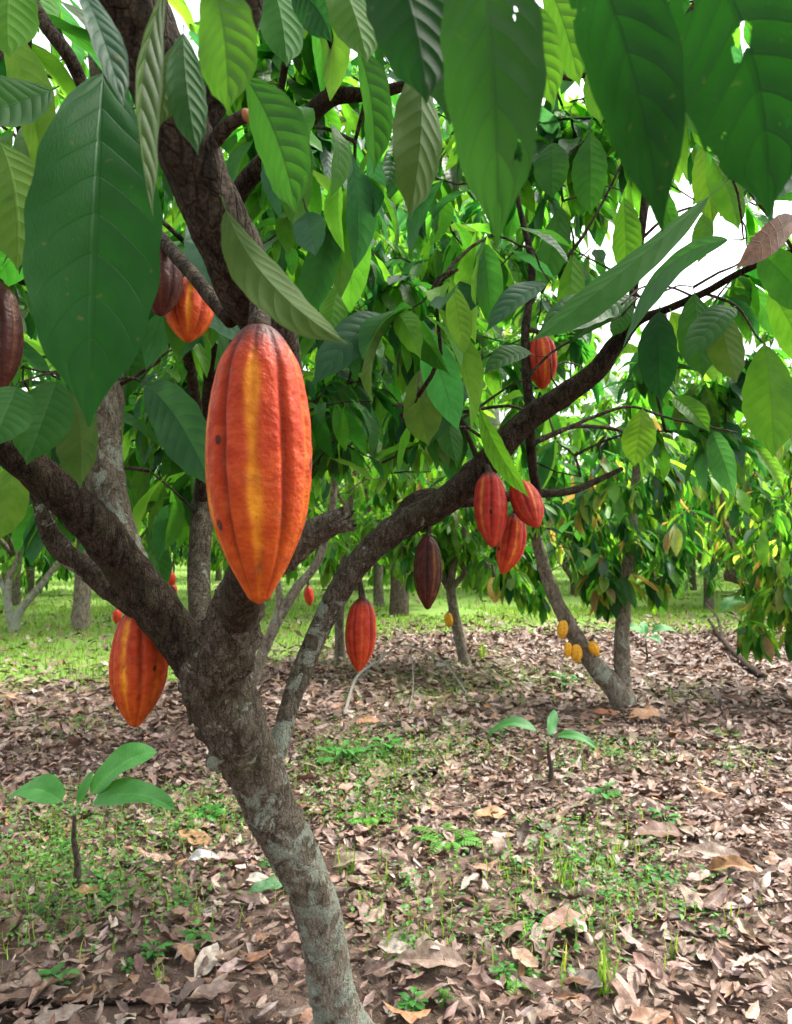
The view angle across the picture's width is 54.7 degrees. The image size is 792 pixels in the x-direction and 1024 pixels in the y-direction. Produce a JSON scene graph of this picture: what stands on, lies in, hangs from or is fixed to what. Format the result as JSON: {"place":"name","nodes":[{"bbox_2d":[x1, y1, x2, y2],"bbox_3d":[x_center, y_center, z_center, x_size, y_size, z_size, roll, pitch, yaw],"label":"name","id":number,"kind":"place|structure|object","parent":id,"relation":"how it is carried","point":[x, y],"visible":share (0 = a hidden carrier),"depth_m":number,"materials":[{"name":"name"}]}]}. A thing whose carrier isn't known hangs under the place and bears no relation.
{"place":"outdoors","nodes":[
{"label":"outdoors","id":0,"kind":"place"},
{"bbox_2d":[0,563,776,692],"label":"grass","id":1,"kind":"structure","parent":0,"point":[505,609],"depth_m":12.51,"materials":[{"name":"green plant"}]},
{"bbox_2d":[0,553,791,1023],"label":"ground","id":2,"kind":"structure","parent":0,"point":[682,1009],"depth_m":3.43,"materials":[{"name":"soil"}]},
{"bbox_2d":[0,467,25,582],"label":"cacao tree","id":3,"kind":"object","parent":2,"relation":"on","point":[4,576],"depth_m":22.69,"materials":[{"name":"green plant"}]},
{"bbox_2d":[0,466,68,593],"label":"cacao tree","id":4,"kind":"object","parent":2,"relation":"on","point":[30,576],"depth_m":18.55,"materials":[{"name":"green plant"}]},
{"bbox_2d":[0,468,75,631],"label":"cacao tree","id":5,"kind":"object","parent":2,"relation":"on","point":[13,618],"visible":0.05,"depth_m":11.21,"materials":[{"name":"grey plant"}]},
{"bbox_2d":[0,467,76,604],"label":"cacao tree","id":6,"kind":"object","parent":2,"relation":"on","point":[43,564],"visible":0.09,"depth_m":15.47,"materials":[{"name":"green plant"}]},
{"bbox_2d":[37,962,79,990],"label":"broadleaf weed","id":7,"kind":"object","parent":2,"relation":"on","point":[54,970],"visible":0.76,"depth_m":2.39,"materials":[{"name":"green plant"}]},
{"bbox_2d":[0,997,181,1008],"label":"fallen branch","id":8,"kind":"object","parent":2,"relation":"on","point":[106,1001],"visible":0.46,"depth_m":2.29,"materials":[{"name":"brown wood"}]},
{"bbox_2d":[9,742,173,897],"bbox_3d":[-1.210,1.246,3.015,0.722,0.610,0.252,0,-2,0],"label":"seedling","id":9,"kind":"object","parent":2,"relation":"on","point":[45,789],"visible":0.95,"depth_m":3.03,"materials":[{"name":"green plant"}]},
{"bbox_2d":[91,873,116,890],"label":"broadleaf weed","id":10,"kind":"object","parent":2,"relation":"on","point":[108,877],"visible":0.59,"depth_m":3.06,"materials":[{"name":"green plant"}]},
{"bbox_2d":[93,890,123,905],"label":"broadleaf weed","id":11,"kind":"object","parent":2,"relation":"on","point":[109,896],"visible":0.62,"depth_m":2.91,"materials":[{"name":"green plant"}]},
{"bbox_2d":[0,45,225,630],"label":"shade tree","id":12,"kind":"object","parent":2,"relation":"on","point":[80,615],"visible":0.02,"depth_m":11.33,"materials":[{"name":"green plant"}]},
{"bbox_2d":[120,957,133,973],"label":"broadleaf weed","id":13,"kind":"object","parent":2,"relation":"on","point":[130,959],"visible":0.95,"depth_m":2.49,"materials":[{"name":"green plant"}]},
{"bbox_2d":[74,467,188,563],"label":"cacao tree","id":14,"kind":"object","parent":2,"relation":"on","point":[142,534],"visible":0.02,"depth_m":18.57,"materials":[{"name":"green plant"}]},
{"bbox_2d":[139,940,173,960],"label":"broadleaf weed","id":15,"kind":"object","parent":2,"relation":"on","point":[150,953],"visible":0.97,"depth_m":2.55,"materials":[{"name":"green plant"}]},
{"bbox_2d":[153,954,166,984],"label":"grass tuft","id":16,"kind":"object","parent":2,"relation":"on","point":[158,974],"visible":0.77,"depth_m":2.40,"materials":[{"name":"green plant"}]},
{"bbox_2d":[171,532,221,580],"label":"cacao tree","id":17,"kind":"object","parent":2,"relation":"on","point":[218,575],"visible":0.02,"depth_m":23.91,"materials":[{"name":"green plant"}]},
{"bbox_2d":[180,927,216,949],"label":"broadleaf weed","id":18,"kind":"object","parent":2,"relation":"on","point":[189,934],"visible":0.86,"depth_m":2.62,"materials":[{"name":"green plant"}]},
{"bbox_2d":[191,803,224,822],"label":"broadleaf weed","id":19,"kind":"object","parent":2,"relation":"on","point":[212,818],"visible":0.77,"depth_m":3.76,"materials":[{"name":"green plant"}]},
{"bbox_2d":[170,509,320,577],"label":"cacao tree","id":20,"kind":"object","parent":2,"relation":"on","point":[183,551],"visible":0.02,"depth_m":18.66,"materials":[{"name":"green plant"}]},
{"bbox_2d":[126,122,391,405],"bbox_3d":[-2.878,-3.563,14.879,7.434,11.180,6.327,0,-2,0],"label":"shade tree","id":21,"kind":"object","parent":2,"relation":"on","point":[343,131],"depth_m":14.06,"materials":[{"name":"green plant"}]},
{"bbox_2d":[24,134,524,686],"bbox_3d":[-0.979,-0.747,6.036,4.342,4.856,2.632,0,-2,0],"label":"cacao tree","id":22,"kind":"object","parent":2,"relation":"on","point":[288,600],"visible":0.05,"depth_m":5.85,"materials":[{"name":"green plant"}]},
{"bbox_2d":[112,608,121,623],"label":"cacao pod","id":23,"kind":"object","parent":22,"relation":"hanging from","point":[117,615],"visible":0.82,"depth_m":6.86,"materials":[{"name":"red plant"}]},
{"bbox_2d":[304,581,313,605],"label":"cacao pod","id":24,"kind":"object","parent":22,"relation":"hanging from","point":[308,595],"visible":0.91,"depth_m":6.16,"materials":[{"name":"red plant"}]},
{"bbox_2d":[211,483,354,601],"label":"cacao tree","id":25,"kind":"object","parent":2,"relation":"on","point":[224,563],"visible":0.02,"depth_m":15.50,"materials":[{"name":"green plant"}]},
{"bbox_2d":[316,739,368,762],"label":"broadleaf weed","id":26,"kind":"object","parent":2,"relation":"on","point":[348,751],"visible":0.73,"depth_m":4.67,"materials":[{"name":"green plant"}]},
{"bbox_2d":[302,488,382,573],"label":"cacao tree","id":27,"kind":"object","parent":2,"relation":"on","point":[305,564],"visible":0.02,"depth_m":22.84,"materials":[{"name":"green plant"}]},
{"bbox_2d":[335,838,354,874],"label":"grass tuft","id":28,"kind":"object","parent":2,"relation":"on","point":[352,866],"visible":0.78,"depth_m":3.15,"materials":[{"name":"green plant"}]},
{"bbox_2d":[331,851,370,867],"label":"fallen leaf","id":29,"kind":"object","parent":2,"relation":"on","point":[359,855],"visible":0.99,"depth_m":3.17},
{"bbox_2d":[334,804,395,832],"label":"fern weed","id":30,"kind":"object","parent":2,"relation":"on","point":[373,820],"visible":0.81,"depth_m":3.74,"materials":[{"name":"green plant"}]},
{"bbox_2d":[356,716,379,722],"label":"fallen leaf","id":31,"kind":"object","parent":2,"relation":"on","point":[370,719],"visible":0.91,"depth_m":5.62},
{"bbox_2d":[320,455,424,590],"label":"cacao tree","id":32,"kind":"object","parent":2,"relation":"on","point":[360,506],"visible":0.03,"depth_m":18.54,"materials":[{"name":"green plant"}]},
{"bbox_2d":[311,453,460,606],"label":"cacao tree","id":33,"kind":"object","parent":2,"relation":"on","point":[379,578],"visible":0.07,"depth_m":15.02,"materials":[{"name":"green plant"}]},
{"bbox_2d":[366,734,407,756],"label":"broadleaf weed","id":34,"kind":"object","parent":2,"relation":"on","point":[390,745],"visible":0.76,"depth_m":4.83,"materials":[{"name":"green plant"}]},
{"bbox_2d":[0,0,791,1023],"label":"cacao tree","id":35,"kind":"object","parent":2,"relation":"on","point":[278,212],"visible":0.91,"depth_m":1.43,"materials":[{"name":"green plant"}]},
{"bbox_2d":[0,279,23,386],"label":"cacao pod","id":36,"kind":"object","parent":35,"relation":"hanging from","point":[11,339],"visible":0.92,"depth_m":1.16,"materials":[{"name":"brown plant"}]},
{"bbox_2d":[109,615,167,726],"bbox_3d":[-0.611,0.342,1.820,0.134,0.330,0.142,0,-2,0],"label":"cacao pod","id":37,"kind":"object","parent":35,"relation":"hanging from","point":[138,668],"visible":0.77,"depth_m":1.77,"materials":[{"name":"orange plant"}]},
{"bbox_2d":[151,248,182,316],"bbox_3d":[-0.289,-0.286,0.941,0.054,0.097,0.056,0,-2,0],"label":"cacao pod","id":38,"kind":"object","parent":35,"relation":"hanging from","point":[168,294],"visible":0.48,"depth_m":0.92,"materials":[{"name":"brown plant"}]},
{"bbox_2d":[165,268,213,341],"bbox_3d":[-0.245,-0.264,0.954,0.061,0.091,0.148,1,-2,-31],"label":"cacao pod","id":39,"kind":"object","parent":35,"relation":"hanging from","point":[189,316],"visible":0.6,"depth_m":0.97,"materials":[{"name":"orange plant"}]},
{"bbox_2d":[205,301,311,603],"bbox_3d":[-0.117,-0.073,0.657,0.090,0.304,0.090,0,-2,0],"label":"cacao pod","id":40,"kind":"object","parent":35,"relation":"hanging from","point":[258,458],"visible":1,"depth_m":0.62,"materials":[{"name":"orange plant"}]},
{"bbox_2d":[345,580,376,671],"bbox_3d":[-0.094,0.293,2.051,0.084,0.267,0.086,0,-2,0],"label":"cacao pod","id":41,"kind":"object","parent":35,"relation":"hanging from","point":[360,634],"visible":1,"depth_m":2.02,"materials":[{"name":"red plant"}]},
{"bbox_2d":[413,526,441,609],"bbox_3d":[0.085,0.136,2.062,0.077,0.250,0.082,0,-2,0],"label":"cacao pod","id":42,"kind":"object","parent":35,"relation":"hanging from","point":[427,572],"visible":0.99,"depth_m":2.03,"materials":[{"name":"brown plant"}]},
{"bbox_2d":[474,464,507,546],"bbox_3d":[0.241,-0.022,1.963,0.085,0.226,0.113,0,-2,0],"label":"cacao pod","id":43,"kind":"object","parent":35,"relation":"hanging from","point":[490,507],"visible":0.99,"depth_m":1.92,"materials":[{"name":"red plant"}]},
{"bbox_2d":[496,511,526,573],"bbox_3d":[0.335,0.056,2.100,0.080,0.224,0.190,-1,-2,28],"label":"cacao pod","id":44,"kind":"object","parent":35,"relation":"hanging from","point":[511,544],"visible":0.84,"depth_m":2.02,"materials":[{"name":"red plant"}]},
{"bbox_2d":[509,480,543,527],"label":"cacao pod","id":45,"kind":"object","parent":35,"relation":"hanging from","point":[529,511],"visible":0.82,"depth_m":1.93,"materials":[{"name":"red plant"}]},
{"bbox_2d":[529,327,556,389],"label":"cacao pod","id":46,"kind":"object","parent":35,"relation":"hanging from","point":[541,375],"visible":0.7,"depth_m":2.07,"materials":[{"name":"red plant"}]},
{"bbox_2d":[0,581,791,1023],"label":"leaf litter","id":47,"kind":"object","parent":2,"relation":"on","point":[200,989],"visible":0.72,"depth_m":3.65,"materials":[{"name":"plant"}]},
{"bbox_2d":[69,884,100,894],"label":"fallen leaf","id":48,"kind":"object","parent":47,"relation":"on","point":[85,889],"visible":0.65,"depth_m":2.98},
{"bbox_2d":[178,829,211,844],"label":"fallen leaf","id":49,"kind":"object","parent":47,"relation":"on","point":[199,839],"visible":0.95,"depth_m":3.47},
{"bbox_2d":[185,849,217,862],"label":"fallen leaf","id":50,"kind":"object","parent":47,"relation":"on","point":[196,854],"visible":0.99,"depth_m":3.23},
{"bbox_2d":[247,872,268,881],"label":"fallen leaf","id":51,"kind":"object","parent":47,"relation":"on","point":[255,876],"visible":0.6,"depth_m":3.08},
{"bbox_2d":[249,877,282,891],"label":"fallen leaf","id":52,"kind":"object","parent":47,"relation":"on","point":[261,885],"visible":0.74,"depth_m":3.00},
{"bbox_2d":[377,938,411,953],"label":"fallen leaf","id":53,"kind":"object","parent":47,"relation":"on","point":[395,945],"visible":0.83,"depth_m":2.53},
{"bbox_2d":[343,635,516,715],"bbox_3d":[0.323,1.469,7.231,1.460,0.280,2.790,0,-2,0],"label":"fallen branch","id":54,"kind":"object","parent":47,"relation":"on","point":[358,675],"visible":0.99,"depth_m":7.20,"materials":[{"name":"grey wood"}]},
{"bbox_2d":[396,940,467,967],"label":"fallen leaf","id":55,"kind":"object","parent":47,"relation":"on","point":[432,957],"visible":0.91,"depth_m":2.46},
{"bbox_2d":[473,805,507,817],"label":"fallen leaf","id":56,"kind":"object","parent":47,"relation":"on","point":[497,813],"visible":0.98,"depth_m":3.75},
{"bbox_2d":[541,906,587,931],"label":"fallen leaf","id":57,"kind":"object","parent":47,"relation":"on","point":[558,915],"visible":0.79,"depth_m":2.69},
{"bbox_2d":[627,706,664,718],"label":"fallen leaf","id":58,"kind":"object","parent":47,"relation":"on","point":[646,712],"visible":0.92,"depth_m":5.76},
{"bbox_2d":[634,820,684,836],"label":"fallen leaf","id":59,"kind":"object","parent":47,"relation":"on","point":[658,828],"visible":0.96,"depth_m":3.51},
{"bbox_2d":[705,603,766,679],"bbox_3d":[4.106,1.510,9.544,0.132,0.353,4.718,-1,-2,16],"label":"fallen branch","id":60,"kind":"object","parent":47,"relation":"on","point":[753,670],"visible":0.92,"depth_m":8.68,"materials":[{"name":"brown wood"}]},
{"bbox_2d":[0,622,791,994],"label":"ground cover","id":61,"kind":"object","parent":2,"relation":"on","point":[46,858],"visible":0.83,"depth_m":3.25,"materials":[{"name":"green plant"}]},
{"bbox_2d":[708,855,757,872],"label":"fallen leaf","id":62,"kind":"object","parent":61,"relation":"on","point":[719,862],"visible":0.91,"depth_m":3.09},
{"bbox_2d":[305,366,499,662],"bbox_3d":[-0.231,-0.263,8.485,3.097,4.039,2.388,0,-2,0],"label":"cacao tree","id":63,"kind":"object","parent":2,"relation":"on","point":[337,549],"visible":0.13,"depth_m":7.97,"materials":[{"name":"green plant"}]},
{"bbox_2d":[396,987,428,1011],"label":"broadleaf weed","id":64,"kind":"object","parent":2,"relation":"on","point":[409,1002],"visible":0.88,"depth_m":2.22,"materials":[{"name":"green plant"}]},
{"bbox_2d":[309,58,569,616],"bbox_3d":[-0.026,-3.347,13.782,7.146,10.664,5.963,0,-2,0],"label":"shade tree","id":65,"kind":"object","parent":2,"relation":"on","point":[399,600],"visible":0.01,"depth_m":13.37,"materials":[{"name":"green plant"}]},
{"bbox_2d":[427,987,456,1008],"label":"fern weed","id":66,"kind":"object","parent":2,"relation":"on","point":[443,992],"visible":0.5,"depth_m":2.30,"materials":[{"name":"green plant"}]},
{"bbox_2d":[370,722,522,751],"bbox_3d":[0.358,1.540,5.303,1.197,0.054,0.223,-1,-2,33],"label":"fallen branch","id":67,"kind":"object","parent":2,"relation":"on","point":[393,724],"visible":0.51,"depth_m":5.49,"materials":[{"name":"brown wood"}]},
{"bbox_2d":[409,823,485,858],"bbox_3d":[0.246,1.480,3.452,0.327,0.062,0.382,1,-2,-23],"label":"fern weed","id":68,"kind":"object","parent":2,"relation":"on","point":[461,840],"visible":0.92,"depth_m":3.45,"materials":[{"name":"green plant"}]},
{"bbox_2d":[353,377,574,666],"bbox_3d":[0.697,0.071,8.182,2.450,3.336,2.173,-1,-2,26],"label":"cacao tree","id":69,"kind":"object","parent":2,"relation":"on","point":[522,575],"visible":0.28,"depth_m":7.75,"materials":[{"name":"green plant"}]},
{"bbox_2d":[444,609,452,627],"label":"cacao pod","id":70,"kind":"object","parent":69,"relation":"attached to","point":[448,619],"visible":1,"depth_m":8.10,"materials":[{"name":"yellow plant"}]},
{"bbox_2d":[487,564,500,602],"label":"cacao pod","id":71,"kind":"object","parent":69,"relation":"hanging from","point":[494,598],"visible":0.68,"depth_m":7.29,"materials":[{"name":"yellow plant"}]},
{"bbox_2d":[431,435,544,589],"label":"cacao tree","id":72,"kind":"object","parent":2,"relation":"on","point":[469,526],"visible":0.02,"depth_m":18.86,"materials":[{"name":"green plant"}]},
{"bbox_2d":[378,107,612,594],"bbox_3d":[1.983,-3.960,18.134,6.488,12.189,6.048,0,-2,0],"label":"shade tree","id":73,"kind":"object","parent":2,"relation":"on","point":[496,419],"visible":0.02,"depth_m":17.99,"materials":[{"name":"green plant"}]},
{"bbox_2d":[491,962,517,979],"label":"broadleaf weed","id":74,"kind":"object","parent":2,"relation":"on","point":[499,970],"visible":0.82,"depth_m":2.39,"materials":[{"name":"green plant"}]},
{"bbox_2d":[489,916,533,940],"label":"fern weed","id":75,"kind":"object","parent":2,"relation":"on","point":[526,930],"visible":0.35,"depth_m":2.69,"materials":[{"name":"green plant"}]},
{"bbox_2d":[489,960,546,998],"bbox_3d":[0.384,1.450,2.377,0.198,0.034,0.215,0,-2,0],"label":"fern weed","id":76,"kind":"object","parent":2,"relation":"on","point":[529,973],"visible":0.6,"depth_m":2.36,"materials":[{"name":"green plant"}]},
{"bbox_2d":[508,856,533,871],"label":"broadleaf weed","id":77,"kind":"object","parent":2,"relation":"on","point":[518,865],"visible":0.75,"depth_m":3.19,"materials":[{"name":"green plant"}]},
{"bbox_2d":[488,710,596,789],"bbox_3d":[0.815,1.342,4.267,0.588,0.436,0.215,0,-2,13],"label":"seedling","id":78,"kind":"object","parent":2,"relation":"on","point":[552,721],"visible":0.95,"depth_m":4.23,"materials":[{"name":"green plant"}]},
{"bbox_2d":[551,850,573,897],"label":"grass tuft","id":79,"kind":"object","parent":2,"relation":"on","point":[563,878],"visible":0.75,"depth_m":2.99,"materials":[{"name":"green plant"}]},
{"bbox_2d":[547,671,580,687],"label":"broadleaf weed","id":80,"kind":"object","parent":2,"relation":"on","point":[562,679],"visible":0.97,"depth_m":7.00,"materials":[{"name":"green plant"}]},
{"bbox_2d":[514,436,649,594],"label":"cacao tree","id":81,"kind":"object","parent":2,"relation":"on","point":[566,569],"visible":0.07,"depth_m":18.07,"materials":[{"name":"green plant"}]},
{"bbox_2d":[548,429,625,567],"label":"cacao tree","id":82,"kind":"object","parent":2,"relation":"on","point":[570,459],"visible":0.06,"depth_m":23.33,"materials":[{"name":"green plant"}]},
{"bbox_2d":[583,782,622,799],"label":"broadleaf weed","id":83,"kind":"object","parent":2,"relation":"on","point":[596,791],"visible":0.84,"depth_m":4.00,"materials":[{"name":"green plant"}]},
{"bbox_2d":[593,926,620,996],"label":"grass tuft","id":84,"kind":"object","parent":2,"relation":"on","point":[601,971],"visible":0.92,"depth_m":2.33,"materials":[{"name":"green plant"}]},
{"bbox_2d":[507,398,728,709],"bbox_3d":[1.831,0.322,6.277,1.679,2.741,1.714,-1,-2,35],"label":"cacao tree","id":85,"kind":"object","parent":2,"relation":"on","point":[607,588],"visible":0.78,"depth_m":6.11,"materials":[{"name":"green plant"}]},
{"bbox_2d":[557,615,567,638],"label":"cacao pod","id":86,"kind":"object","parent":85,"relation":"hanging from","point":[562,629],"visible":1,"depth_m":6.05,"materials":[{"name":"yellow plant"}]},
{"bbox_2d":[564,637,571,657],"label":"cacao pod","id":87,"kind":"object","parent":85,"relation":"hanging from","point":[567,649],"visible":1,"depth_m":6.05,"materials":[{"name":"yellow plant"}]},
{"bbox_2d":[571,639,582,662],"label":"cacao pod","id":88,"kind":"object","parent":85,"relation":"hanging from","point":[576,654],"visible":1,"depth_m":6.04,"materials":[{"name":"yellow plant"}]},
{"bbox_2d":[588,635,599,656],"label":"cacao pod","id":89,"kind":"object","parent":85,"relation":"hanging from","point":[593,648],"visible":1,"depth_m":6.05,"materials":[{"name":"yellow plant"}]},
{"bbox_2d":[548,314,749,585],"bbox_3d":[6.974,-1.645,20.072,6.038,7.687,6.127,2,-2,-42],"label":"shade tree","id":90,"kind":"object","parent":2,"relation":"on","point":[606,401],"visible":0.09,"depth_m":19.59,"materials":[{"name":"green plant"}]},
{"bbox_2d":[630,622,676,664],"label":"seedling","id":91,"kind":"object","parent":2,"relation":"on","point":[643,628],"visible":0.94,"depth_m":8.32,"materials":[{"name":"green plant"}]},
{"bbox_2d":[598,498,708,577],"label":"cacao tree","id":92,"kind":"object","parent":2,"relation":"on","point":[684,501],"visible":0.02,"depth_m":22.18,"materials":[{"name":"green plant"}]},
{"bbox_2d":[640,866,672,887],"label":"broadleaf weed","id":93,"kind":"object","parent":2,"relation":"on","point":[654,878],"visible":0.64,"depth_m":3.08,"materials":[{"name":"green plant"}]},
{"bbox_2d":[647,806,680,823],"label":"broadleaf weed","id":94,"kind":"object","parent":2,"relation":"on","point":[661,814],"visible":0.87,"depth_m":3.71,"materials":[{"name":"green plant"}]},
{"bbox_2d":[664,930,684,959],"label":"grass tuft","id":95,"kind":"object","parent":2,"relation":"on","point":[671,957],"visible":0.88,"depth_m":2.52,"materials":[{"name":"green plant"}]},
{"bbox_2d":[608,421,791,609],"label":"cacao tree","id":96,"kind":"object","parent":2,"relation":"on","point":[708,572],"visible":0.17,"depth_m":14.11,"materials":[{"name":"green plant"}]},
{"bbox_2d":[611,735,788,754],"bbox_3d":[2.045,1.526,5.009,1.235,0.069,0.091,0,-2,14],"label":"fallen branch","id":97,"kind":"object","parent":2,"relation":"on","point":[692,742],"visible":0.55,"depth_m":5.04,"materials":[{"name":"brown wood"}]},
{"bbox_2d":[614,900,791,926],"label":"fallen branch","id":98,"kind":"object","parent":2,"relation":"on","point":[701,914],"visible":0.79,"depth_m":2.74,"materials":[{"name":"brown wood"}]},
{"bbox_2d":[644,439,764,589],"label":"cacao tree","id":99,"kind":"object","parent":2,"relation":"on","point":[693,582],"visible":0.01,"depth_m":19.62,"materials":[{"name":"green plant"}]},
{"bbox_2d":[687,841,749,872],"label":"fallen leaf","id":100,"kind":"object","parent":2,"relation":"on","point":[711,849],"visible":0.81,"depth_m":3.18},
{"bbox_2d":[719,591,743,612],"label":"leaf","id":101,"kind":"object","parent":2,"relation":"on","point":[727,603],"visible":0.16,"depth_m":10.46,"materials":[{"name":"green plant"}]},
{"bbox_2d":[695,420,791,561],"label":"cacao tree","id":102,"kind":"object","parent":2,"relation":"on","point":[771,518],"visible":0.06,"depth_m":15.98,"materials":[{"name":"green plant"}]},
{"bbox_2d":[696,320,791,481],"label":"shade tree","id":103,"kind":"object","parent":2,"relation":"on","point":[769,337],"visible":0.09,"depth_m":16.64,"materials":[{"name":"green plant"}]},
{"bbox_2d":[699,434,791,663],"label":"cacao tree","id":104,"kind":"object","parent":2,"relation":"on","point":[764,583],"visible":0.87,"depth_m":6.25,"materials":[{"name":"green plant"}]},
{"bbox_2d":[0,0,791,482],"label":"sky","id":105,"kind":"structure","parent":0,"point":[730,253],"materials":[{"name":"white"}]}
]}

